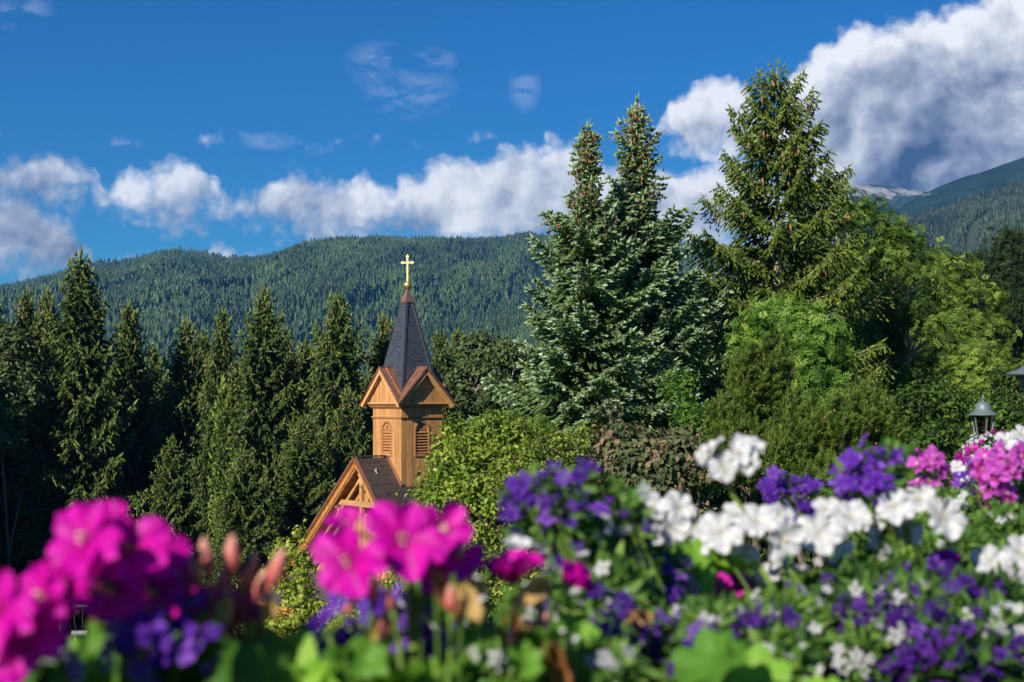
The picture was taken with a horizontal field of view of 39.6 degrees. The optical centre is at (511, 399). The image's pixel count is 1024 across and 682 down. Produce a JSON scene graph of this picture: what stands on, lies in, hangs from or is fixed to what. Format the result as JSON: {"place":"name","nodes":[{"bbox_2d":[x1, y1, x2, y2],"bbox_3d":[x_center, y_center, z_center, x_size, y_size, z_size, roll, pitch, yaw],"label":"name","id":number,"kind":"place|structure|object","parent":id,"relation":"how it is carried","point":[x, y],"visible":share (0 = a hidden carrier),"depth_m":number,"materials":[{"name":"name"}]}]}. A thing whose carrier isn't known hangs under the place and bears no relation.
{"place":"outdoors","nodes":[
{"label":"outdoors","id":0,"kind":"place"},
{"bbox_2d":[31,636,96,681],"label":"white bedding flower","id":1,"kind":"object","parent":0,"point":[44,666],"visible":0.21,"depth_m":0.74,"materials":[{"name":"green plant"}]},
{"bbox_2d":[0,250,553,386],"bbox_3d":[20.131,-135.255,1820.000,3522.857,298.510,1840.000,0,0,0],"label":"wooded hill","id":2,"kind":"structure","parent":0,"point":[354,302],"depth_m":1608.57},
{"bbox_2d":[0,231,773,384],"bbox_3d":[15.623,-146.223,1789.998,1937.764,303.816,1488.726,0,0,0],"label":"hill forest","id":3,"kind":"object","parent":2,"relation":"on","point":[356,259],"visible":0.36,"depth_m":1689.12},
{"bbox_2d":[0,0,1023,284],"label":"sky","id":4,"kind":"structure","parent":0,"point":[128,128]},
{"bbox_2d":[66,416,1023,640],"bbox_3d":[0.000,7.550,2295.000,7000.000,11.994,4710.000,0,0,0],"label":"ground","id":5,"kind":"structure","parent":0,"point":[69,629],"depth_m":108.97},
{"bbox_2d":[0,305,49,598],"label":"spruce","id":6,"kind":"object","parent":5,"relation":"on","point":[12,461],"visible":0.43,"depth_m":81.08,"materials":[{"name":"green plant"}]},
{"bbox_2d":[0,321,53,569],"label":"bushy tree","id":7,"kind":"object","parent":5,"relation":"on","point":[21,377],"visible":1,"depth_m":79.23,"materials":[{"name":"green plant"}]},
{"bbox_2d":[5,283,69,628],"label":"spruce","id":8,"kind":"object","parent":5,"relation":"on","point":[26,310],"visible":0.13,"depth_m":83.58,"materials":[{"name":"green plant"}]},
{"bbox_2d":[34,284,75,483],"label":"spruce","id":9,"kind":"object","parent":5,"relation":"on","point":[46,301],"visible":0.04,"depth_m":89.80,"materials":[{"name":"green plant"}]},
{"bbox_2d":[71,607,90,638],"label":"lantern","id":10,"kind":"object","parent":5,"relation":"on","point":[75,633],"visible":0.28,"depth_m":59.92,"materials":[{"name":"grey paint"}]},
{"bbox_2d":[15,245,150,637],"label":"spruce","id":11,"kind":"object","parent":5,"relation":"on","point":[81,436],"visible":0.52,"depth_m":81.05,"materials":[{"name":"green plant"}]},
{"bbox_2d":[85,299,163,618],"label":"spruce","id":12,"kind":"object","parent":5,"relation":"on","point":[139,465],"visible":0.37,"depth_m":87.35,"materials":[{"name":"green plant"}]},
{"bbox_2d":[144,346,172,398],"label":"spruce","id":13,"kind":"object","parent":5,"relation":"on","point":[156,368],"visible":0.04,"depth_m":97.77,"materials":[{"name":"green plant"}]},
{"bbox_2d":[149,374,174,468],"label":"spruce","id":14,"kind":"object","parent":5,"relation":"on","point":[154,400],"visible":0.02,"depth_m":93.12,"materials":[{"name":"green plant"}]},
{"bbox_2d":[136,433,205,615],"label":"spruce","id":15,"kind":"object","parent":5,"relation":"on","point":[172,505],"visible":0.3,"depth_m":73.66,"materials":[{"name":"green plant"}]},
{"bbox_2d":[144,316,210,554],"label":"spruce","id":16,"kind":"object","parent":5,"relation":"on","point":[183,421],"visible":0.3,"depth_m":87.27,"materials":[{"name":"green plant"}]},
{"bbox_2d":[194,327,214,387],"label":"spruce","id":17,"kind":"object","parent":5,"relation":"on","point":[206,346],"visible":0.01,"depth_m":95.81,"materials":[{"name":"green plant"}]},
{"bbox_2d":[183,305,243,581],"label":"spruce","id":18,"kind":"object","parent":5,"relation":"on","point":[222,363],"visible":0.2,"depth_m":85.41,"materials":[{"name":"green plant"}]},
{"bbox_2d":[206,374,235,578],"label":"spruce","id":19,"kind":"object","parent":5,"relation":"on","point":[222,416],"visible":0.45,"depth_m":72.90,"materials":[{"name":"green plant"}]},
{"bbox_2d":[200,446,287,637],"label":"spruce","id":20,"kind":"object","parent":5,"relation":"on","point":[245,523],"visible":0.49,"depth_m":71.46,"materials":[{"name":"green plant"}]},
{"bbox_2d":[197,283,308,583],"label":"spruce","id":21,"kind":"object","parent":5,"relation":"on","point":[268,388],"visible":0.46,"depth_m":83.22,"materials":[{"name":"green plant"}]},
{"bbox_2d":[279,324,309,433],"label":"spruce","id":22,"kind":"object","parent":5,"relation":"on","point":[296,379],"visible":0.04,"depth_m":91.68,"materials":[{"name":"green plant"}]},
{"bbox_2d":[260,411,336,635],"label":"spruce","id":23,"kind":"object","parent":5,"relation":"on","point":[304,493],"visible":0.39,"depth_m":75.42,"materials":[{"name":"green plant"}]},
{"bbox_2d":[260,518,340,636],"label":"shrub","id":24,"kind":"object","parent":5,"relation":"on","point":[298,592],"visible":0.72,"depth_m":51.76,"materials":[{"name":"green plant"}]},
{"bbox_2d":[295,337,318,370],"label":"spruce","id":25,"kind":"object","parent":5,"relation":"on","point":[304,345],"depth_m":96.82,"materials":[{"name":"green plant"}]},
{"bbox_2d":[297,342,317,417],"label":"spruce","id":26,"kind":"object","parent":5,"relation":"on","point":[306,365],"visible":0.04,"depth_m":93.36,"materials":[{"name":"green plant"}]},
{"bbox_2d":[281,290,373,485],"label":"spruce","id":27,"kind":"object","parent":5,"relation":"on","point":[331,383],"visible":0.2,"depth_m":81.39,"materials":[{"name":"green plant"}]},
{"bbox_2d":[322,386,370,495],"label":"spruce","id":28,"kind":"object","parent":5,"relation":"on","point":[348,446],"visible":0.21,"depth_m":78.59,"materials":[{"name":"green plant"}]},
{"bbox_2d":[316,570,386,635],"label":"maple sapling","id":29,"kind":"object","parent":5,"relation":"on","point":[354,611],"visible":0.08,"depth_m":49.85,"materials":[{"name":"green plant"}]},
{"bbox_2d":[361,310,392,447],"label":"spruce","id":30,"kind":"object","parent":5,"relation":"on","point":[380,345],"visible":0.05,"depth_m":85.72,"materials":[{"name":"green plant"}]},
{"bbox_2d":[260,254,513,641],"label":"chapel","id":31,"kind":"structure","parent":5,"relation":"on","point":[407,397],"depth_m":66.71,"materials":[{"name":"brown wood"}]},
{"bbox_2d":[430,327,456,389],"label":"spruce","id":32,"kind":"object","parent":5,"relation":"on","point":[442,362],"visible":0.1,"depth_m":103.68,"materials":[{"name":"green plant"}]},
{"bbox_2d":[442,379,464,437],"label":"spruce","id":33,"kind":"object","parent":5,"relation":"on","point":[447,410],"visible":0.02,"depth_m":93.22,"materials":[{"name":"green plant"}]},
{"bbox_2d":[447,325,465,385],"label":"spruce","id":34,"kind":"object","parent":5,"relation":"on","point":[455,337],"visible":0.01,"depth_m":111.76,"materials":[{"name":"green plant"}]},
{"bbox_2d":[378,400,547,609],"bbox_3d":[-0.801,3.448,29.527,3.984,6.874,4.490,0,0,0],"label":"elder shrub","id":35,"kind":"object","parent":5,"relation":"on","point":[468,486],"visible":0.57,"depth_m":29.36,"materials":[{"name":"green plant"}]},
{"bbox_2d":[457,381,478,417],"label":"spruce","id":36,"kind":"object","parent":5,"relation":"on","point":[469,408],"depth_m":100.45,"materials":[{"name":"green plant"}]},
{"bbox_2d":[455,379,505,433],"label":"spruce","id":37,"kind":"object","parent":5,"relation":"on","point":[474,412],"depth_m":92.35,"materials":[{"name":"green plant"}]},
{"bbox_2d":[437,329,540,412],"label":"bushy tree","id":38,"kind":"object","parent":5,"relation":"on","point":[496,363],"visible":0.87,"depth_m":92.08,"materials":[{"name":"green plant"}]},
{"bbox_2d":[458,406,561,531],"bbox_3d":[-0.091,3.873,32.995,2.757,7.468,1.914,0,0,0],"label":"shrub","id":39,"kind":"object","parent":5,"relation":"on","point":[539,426],"visible":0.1,"depth_m":32.87,"materials":[{"name":"green plant"}]},
{"bbox_2d":[503,375,536,418],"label":"spruce","id":40,"kind":"object","parent":5,"relation":"on","point":[524,384],"visible":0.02,"depth_m":91.14,"materials":[{"name":"green plant"}]},
{"bbox_2d":[481,419,616,625],"bbox_3d":[0.835,3.527,28.620,3.705,6.259,3.196,0,0,-33],"label":"elder shrub","id":41,"kind":"object","parent":5,"relation":"on","point":[563,445],"visible":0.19,"depth_m":28.34,"materials":[{"name":"green plant"}]},
{"bbox_2d":[465,117,707,579],"bbox_3d":[2.006,1.305,37.532,6.211,17.525,5.458,0,0,38],"label":"spruce","id":42,"kind":"object","parent":5,"relation":"on","point":[582,274],"visible":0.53,"depth_m":36.81,"materials":[{"name":"green plant"}]},
{"bbox_2d":[531,93,732,526],"bbox_3d":[3.632,1.054,39.445,6.452,19.242,6.599,0,0,0],"label":"spruce","id":43,"kind":"object","parent":5,"relation":"on","point":[636,196],"visible":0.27,"depth_m":38.79,"materials":[{"name":"green plant"}]},
{"bbox_2d":[577,395,721,547],"bbox_3d":[2.392,2.987,25.603,2.997,6.157,3.419,0,0,0],"label":"hazel bush","id":44,"kind":"object","parent":5,"relation":"on","point":[654,460],"visible":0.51,"depth_m":25.53,"materials":[{"name":"green plant"}]},
{"bbox_2d":[656,365,724,513],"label":"leafy shrub","id":45,"kind":"object","parent":5,"relation":"on","point":[680,391],"visible":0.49,"depth_m":30.20,"materials":[{"name":"green plant"}]},
{"bbox_2d":[703,317,821,573],"bbox_3d":[4.580,2.275,26.577,2.665,7.759,1.791,0,0,-39],"label":"mountain pine","id":46,"kind":"object","parent":5,"relation":"on","point":[741,407],"visible":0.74,"depth_m":26.68,"materials":[{"name":"green plant"}]},
{"bbox_2d":[686,282,853,491],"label":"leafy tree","id":47,"kind":"object","parent":5,"relation":"on","point":[720,342],"visible":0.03,"depth_m":57.12,"materials":[{"name":"green plant"}]},
{"bbox_2d":[679,56,896,571],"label":"spruce","id":48,"kind":"object","parent":5,"relation":"on","point":[758,268],"visible":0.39,"depth_m":41.27,"materials":[{"name":"green plant"}]},
{"bbox_2d":[720,290,866,570],"bbox_3d":[6.830,2.696,35.316,3.500,10.907,3.394,0,0,27],"label":"rowan tree","id":49,"kind":"object","parent":5,"relation":"on","point":[819,350],"visible":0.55,"depth_m":34.94,"materials":[{"name":"green plant"}]},
{"bbox_2d":[757,374,918,568],"bbox_3d":[5.368,2.591,23.459,2.639,6.137,2.702,0,0,0],"label":"mountain pine","id":50,"kind":"object","parent":5,"relation":"on","point":[851,419],"visible":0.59,"depth_m":23.62,"materials":[{"name":"green plant"}]},
{"bbox_2d":[769,189,981,542],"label":"ash tree","id":51,"kind":"object","parent":5,"relation":"on","point":[899,252],"visible":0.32,"depth_m":49.90,"materials":[{"name":"green plant"}]},
{"bbox_2d":[887,269,929,491],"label":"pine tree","id":52,"kind":"object","parent":5,"relation":"on","point":[911,348],"visible":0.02,"depth_m":77.16,"materials":[{"name":"green plant"}]},
{"bbox_2d":[887,359,1023,523],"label":"dark shrubbery","id":53,"kind":"object","parent":5,"relation":"on","point":[940,398],"visible":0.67,"depth_m":35.25,"materials":[{"name":"green plant"}]},
{"bbox_2d":[951,248,971,434],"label":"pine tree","id":54,"kind":"object","parent":5,"relation":"on","point":[953,251],"depth_m":77.57,"materials":[{"name":"green plant"}]},
{"bbox_2d":[905,244,1023,490],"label":"leafy tree","id":55,"kind":"object","parent":5,"relation":"on","point":[966,306],"visible":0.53,"depth_m":60.37,"materials":[{"name":"green plant"}]},
{"bbox_2d":[917,337,1023,523],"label":"leafy tree","id":56,"kind":"object","parent":5,"relation":"on","point":[962,371],"visible":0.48,"depth_m":47.30,"materials":[{"name":"green plant"}]},
{"bbox_2d":[966,395,999,512],"bbox_3d":[5.134,2.420,15.500,0.348,4.960,0.348,0,0,0],"label":"street lamp","id":57,"kind":"object","parent":5,"relation":"on","point":[982,412],"visible":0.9,"depth_m":15.43,"materials":[{"name":"grey metal"}]},
{"bbox_2d":[950,428,1023,511],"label":"hanging basket","id":58,"kind":"object","parent":57,"relation":"attached to","point":[968,446],"visible":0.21,"depth_m":15.15,"materials":[{"name":"plant"}]},
{"bbox_2d":[967,246,1008,289],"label":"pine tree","id":59,"kind":"object","parent":5,"relation":"on","point":[979,253],"visible":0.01,"depth_m":71.65,"materials":[{"name":"green plant"}]},
{"bbox_2d":[976,223,1023,507],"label":"tree","id":60,"kind":"object","parent":5,"relation":"on","point":[1004,258],"visible":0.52,"depth_m":64.93,"materials":[{"name":"green plant"}]},
{"bbox_2d":[1006,365,1023,394],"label":"street lamp","id":61,"kind":"object","parent":5,"relation":"on","point":[1019,372],"visible":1,"depth_m":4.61,"materials":[{"name":"grey metal"}]},
{"bbox_2d":[680,218,982,413],"bbox_3d":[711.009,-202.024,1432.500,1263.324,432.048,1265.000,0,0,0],"label":"wooded slope","id":62,"kind":"structure","parent":0,"point":[971,242],"depth_m":1475.92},
{"bbox_2d":[739,178,1023,338],"bbox_3d":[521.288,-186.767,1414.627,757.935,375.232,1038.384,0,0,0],"label":"slope forest","id":63,"kind":"object","parent":62,"relation":"on","point":[996,208],"visible":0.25,"depth_m":1595.73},
{"bbox_2d":[768,184,926,242],"bbox_3d":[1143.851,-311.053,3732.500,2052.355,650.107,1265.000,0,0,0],"label":"rocky mountain","id":64,"kind":"structure","parent":0,"point":[897,197],"depth_m":4152.59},
{"bbox_2d":[754,457,984,554],"bbox_3d":[0.601,0.243,2.249,0.345,0.317,0.988,0,0,15],"label":"lobelia","id":65,"kind":"object","parent":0,"point":[796,499],"visible":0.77,"depth_m":1.84,"materials":[{"name":"purple plant"}]},
{"bbox_2d":[906,445,967,523],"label":"geranium","id":66,"kind":"object","parent":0,"point":[931,456],"visible":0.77,"depth_m":2.25,"materials":[{"name":"pink plant"}]},
{"bbox_2d":[863,157,1023,231],"bbox_3d":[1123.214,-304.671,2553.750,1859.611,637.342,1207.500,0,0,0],"label":"alpine slope","id":67,"kind":"structure","parent":0,"point":[949,192],"depth_m":2928.29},
{"bbox_2d":[929,549,961,565],"bbox_3d":[0.546,0.283,1.581,0.189,0.238,0.077,0,0,-34],"label":"lobelia","id":68,"kind":"object","parent":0,"point":[945,554],"visible":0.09,"depth_m":1.56,"materials":[{"name":"purple plant"}]},
{"bbox_2d":[882,477,1023,572],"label":"white bedding flower","id":69,"kind":"object","parent":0,"point":[1006,520],"visible":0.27,"depth_m":1.84,"materials":[{"name":"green plant"}]},
{"bbox_2d":[950,460,991,500],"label":"geranium","id":70,"kind":"object","parent":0,"point":[957,466],"visible":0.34,"depth_m":2.82,"materials":[{"name":"white plant"}]},
{"bbox_2d":[967,439,1023,505],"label":"geranium","id":71,"kind":"object","parent":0,"point":[992,463],"visible":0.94,"depth_m":2.17,"materials":[{"name":"pink plant"}]},
{"bbox_2d":[995,424,1023,467],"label":"geranium","id":72,"kind":"object","parent":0,"point":[1014,434],"visible":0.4,"depth_m":3.14,"materials":[{"name":"white plant"}]},
{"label":"parapet wall","id":73,"kind":"object","parent":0,"visible":0},
{"bbox_3d":[-0.340,0.451,0.730,0.492,0.178,0.210,0,0,-16],"label":"planter box","id":74,"kind":"object","parent":73,"relation":"on","visible":0},
{"bbox_2d":[0,569,75,681],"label":"geranium","id":75,"kind":"object","parent":74,"relation":"in","point":[30,638],"visible":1,"depth_m":0.68,"materials":[{"name":"pink plant"}]},
{"bbox_2d":[19,500,238,681],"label":"geranium","id":76,"kind":"object","parent":74,"relation":"on","point":[119,566],"visible":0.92,"depth_m":0.73,"materials":[{"name":"pink plant"}]},
{"bbox_2d":[64,593,250,681],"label":"lobelia","id":77,"kind":"object","parent":74,"relation":"on","point":[178,636],"visible":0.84,"depth_m":0.73,"materials":[{"name":"purple plant"}]},
{"bbox_2d":[172,533,330,681],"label":"geranium","id":78,"kind":"object","parent":74,"relation":"on","point":[269,654],"visible":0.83,"depth_m":0.79,"materials":[{"name":"green plant"}]},
{"bbox_3d":[0.080,0.451,0.940,0.448,0.178,0.210,0,0,-38],"label":"planter box","id":79,"kind":"object","parent":73,"relation":"on","visible":0},
{"bbox_2d":[307,622,324,659],"bbox_3d":[-0.121,0.267,0.837,0.071,0.266,0.067,0,0,-14],"label":"lobelia","id":80,"kind":"object","parent":79,"relation":"in","point":[313,634],"visible":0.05,"depth_m":0.85,"materials":[{"name":"green plant"}]},
{"bbox_2d":[319,570,454,669],"bbox_3d":[-0.075,0.250,0.880,0.095,0.302,0.071,0,0,0],"label":"lobelia","id":81,"kind":"object","parent":79,"relation":"in","point":[380,607],"visible":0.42,"depth_m":0.87,"materials":[{"name":"purple plant"}]},
{"bbox_2d":[288,605,500,641],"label":"white bedding flower","id":82,"kind":"object","parent":79,"relation":"in","point":[471,623],"depth_m":0.96,"materials":[{"name":"green plant"}]},
{"bbox_2d":[286,609,543,681],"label":"geranium","id":83,"kind":"object","parent":79,"relation":"in","point":[354,660],"visible":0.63,"depth_m":0.80,"materials":[{"name":"green plant"}]},
{"bbox_2d":[310,501,572,681],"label":"geranium","id":84,"kind":"object","parent":79,"relation":"in","point":[421,553],"visible":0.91,"depth_m":0.81,"materials":[{"name":"pink plant"}]},
{"bbox_2d":[398,535,532,617],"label":"geranium","id":85,"kind":"object","parent":79,"relation":"in","point":[515,542],"visible":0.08,"depth_m":1.02,"materials":[{"name":"white plant"}]},
{"bbox_2d":[375,620,663,681],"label":"white bedding flower","id":86,"kind":"object","parent":79,"relation":"on","point":[615,659],"visible":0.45,"depth_m":0.89,"materials":[{"name":"green plant"}]},
{"bbox_2d":[307,593,800,681],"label":"lobelia","id":87,"kind":"object","parent":79,"relation":"in","point":[342,636],"visible":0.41,"depth_m":0.99,"materials":[{"name":"purple plant"}]},
{"bbox_2d":[439,582,681,681],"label":"lobelia","id":88,"kind":"object","parent":79,"relation":"on","point":[612,623],"visible":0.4,"depth_m":0.99,"materials":[{"name":"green plant"}]},
{"bbox_2d":[490,565,638,669],"bbox_3d":[0.083,0.264,1.077,0.172,0.274,0.160,0,0,32],"label":"white bedding flower","id":89,"kind":"object","parent":79,"relation":"on","point":[570,600],"visible":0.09,"depth_m":1.06,"materials":[{"name":"green plant"}]},
{"bbox_2d":[478,548,654,681],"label":"geranium","id":90,"kind":"object","parent":79,"relation":"on","point":[513,567],"visible":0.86,"depth_m":0.89,"materials":[{"name":"pink plant"}]},
{"bbox_2d":[491,456,670,678],"bbox_3d":[0.068,0.223,1.115,0.171,0.357,0.241,0,0,0],"label":"lobelia","id":91,"kind":"object","parent":79,"relation":"in","point":[550,497],"visible":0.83,"depth_m":1.12,"materials":[{"name":"purple plant"}]},
{"bbox_2d":[499,478,672,613],"bbox_3d":[0.110,0.233,1.132,0.242,0.336,0.138,0,0,36],"label":"white bedding flower","id":92,"kind":"object","parent":79,"relation":"on","point":[618,565],"visible":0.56,"depth_m":1.16,"materials":[{"name":"green plant"}]},
{"bbox_2d":[543,535,701,617],"bbox_3d":[0.108,0.250,1.169,0.170,0.303,0.284,0,0,-8],"label":"lobelia","id":93,"kind":"object","parent":79,"relation":"on","point":[670,569],"visible":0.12,"depth_m":1.23,"materials":[{"name":"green plant"}]},
{"bbox_2d":[623,589,825,681],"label":"white bedding flower","id":94,"kind":"object","parent":79,"relation":"on","point":[788,647],"visible":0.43,"depth_m":1.05,"materials":[{"name":"green plant"}]},
{"bbox_2d":[671,625,838,681],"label":"geranium","id":95,"kind":"object","parent":79,"relation":"on","point":[710,655],"visible":1,"depth_m":0.89,"materials":[{"name":"green plant"}]},
{"bbox_3d":[0.390,0.451,1.290,0.210,0.178,0.486,0,0,32],"label":"planter box","id":96,"kind":"object","parent":73,"relation":"on","visible":0},
{"bbox_2d":[639,490,699,555],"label":"geranium","id":97,"kind":"object","parent":96,"relation":"in","point":[682,516],"visible":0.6,"depth_m":1.39,"materials":[{"name":"white plant"}]},
{"bbox_2d":[702,571,752,603],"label":"geranium","id":98,"kind":"object","parent":96,"relation":"in","point":[729,584],"visible":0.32,"depth_m":1.38,"materials":[{"name":"pink plant"}]},
{"bbox_2d":[670,545,785,602],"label":"white bedding flower","id":99,"kind":"object","parent":96,"relation":"on","point":[751,574],"visible":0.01,"depth_m":1.49,"materials":[{"name":"green plant"}]},
{"bbox_2d":[681,502,805,599],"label":"geranium","id":100,"kind":"object","parent":96,"relation":"in","point":[712,533],"visible":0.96,"depth_m":1.32,"materials":[{"name":"white plant"}]},
{"bbox_2d":[695,433,811,597],"bbox_3d":[0.250,0.217,1.385,0.162,0.370,0.313,0,0,-18],"label":"geranium","id":101,"kind":"object","parent":96,"relation":"on","point":[725,466],"visible":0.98,"depth_m":1.34,"materials":[{"name":"white plant"}]},
{"bbox_2d":[748,556,809,588],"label":"geranium","id":102,"kind":"object","parent":96,"relation":"in","point":[774,575],"visible":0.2,"depth_m":1.45,"materials":[{"name":"white plant"}]},
{"bbox_2d":[778,581,843,681],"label":"lobelia","id":103,"kind":"object","parent":96,"relation":"on","point":[825,676],"visible":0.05,"depth_m":1.28,"materials":[{"name":"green plant"}]},
{"bbox_2d":[734,535,920,673],"bbox_3d":[0.282,0.269,1.325,0.345,0.266,0.176,0,0,-42],"label":"white bedding flower","id":104,"kind":"object","parent":96,"relation":"on","point":[817,619],"visible":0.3,"depth_m":1.28,"materials":[{"name":"green plant"}]},
{"bbox_2d":[795,497,871,581],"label":"geranium","id":105,"kind":"object","parent":96,"relation":"on","point":[823,537],"visible":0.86,"depth_m":1.36,"materials":[{"name":"white plant"}]},
{"bbox_2d":[828,433,928,562],"bbox_3d":[0.391,0.217,1.430,0.157,0.368,0.076,0,0,-25],"label":"lobelia","id":106,"kind":"object","parent":96,"relation":"in","point":[867,473],"visible":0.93,"depth_m":1.41,"materials":[{"name":"purple plant"}]},
{"bbox_2d":[807,542,1023,681],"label":"lobelia","id":107,"kind":"object","parent":96,"relation":"on","point":[953,654],"visible":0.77,"depth_m":1.22,"materials":[{"name":"purple plant"}]},
{"bbox_2d":[863,484,967,564],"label":"geranium","id":108,"kind":"object","parent":96,"relation":"in","point":[949,520],"visible":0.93,"depth_m":1.39,"materials":[{"name":"white plant"}]},
{"bbox_2d":[810,567,1023,681],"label":"white bedding flower","id":109,"kind":"object","parent":96,"relation":"on","point":[875,631],"visible":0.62,"depth_m":1.23,"materials":[{"name":"green plant"}]},
{"bbox_2d":[969,535,1023,583],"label":"geranium","id":110,"kind":"object","parent":96,"relation":"in","point":[987,557],"visible":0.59,"depth_m":1.42,"materials":[{"name":"white plant"}]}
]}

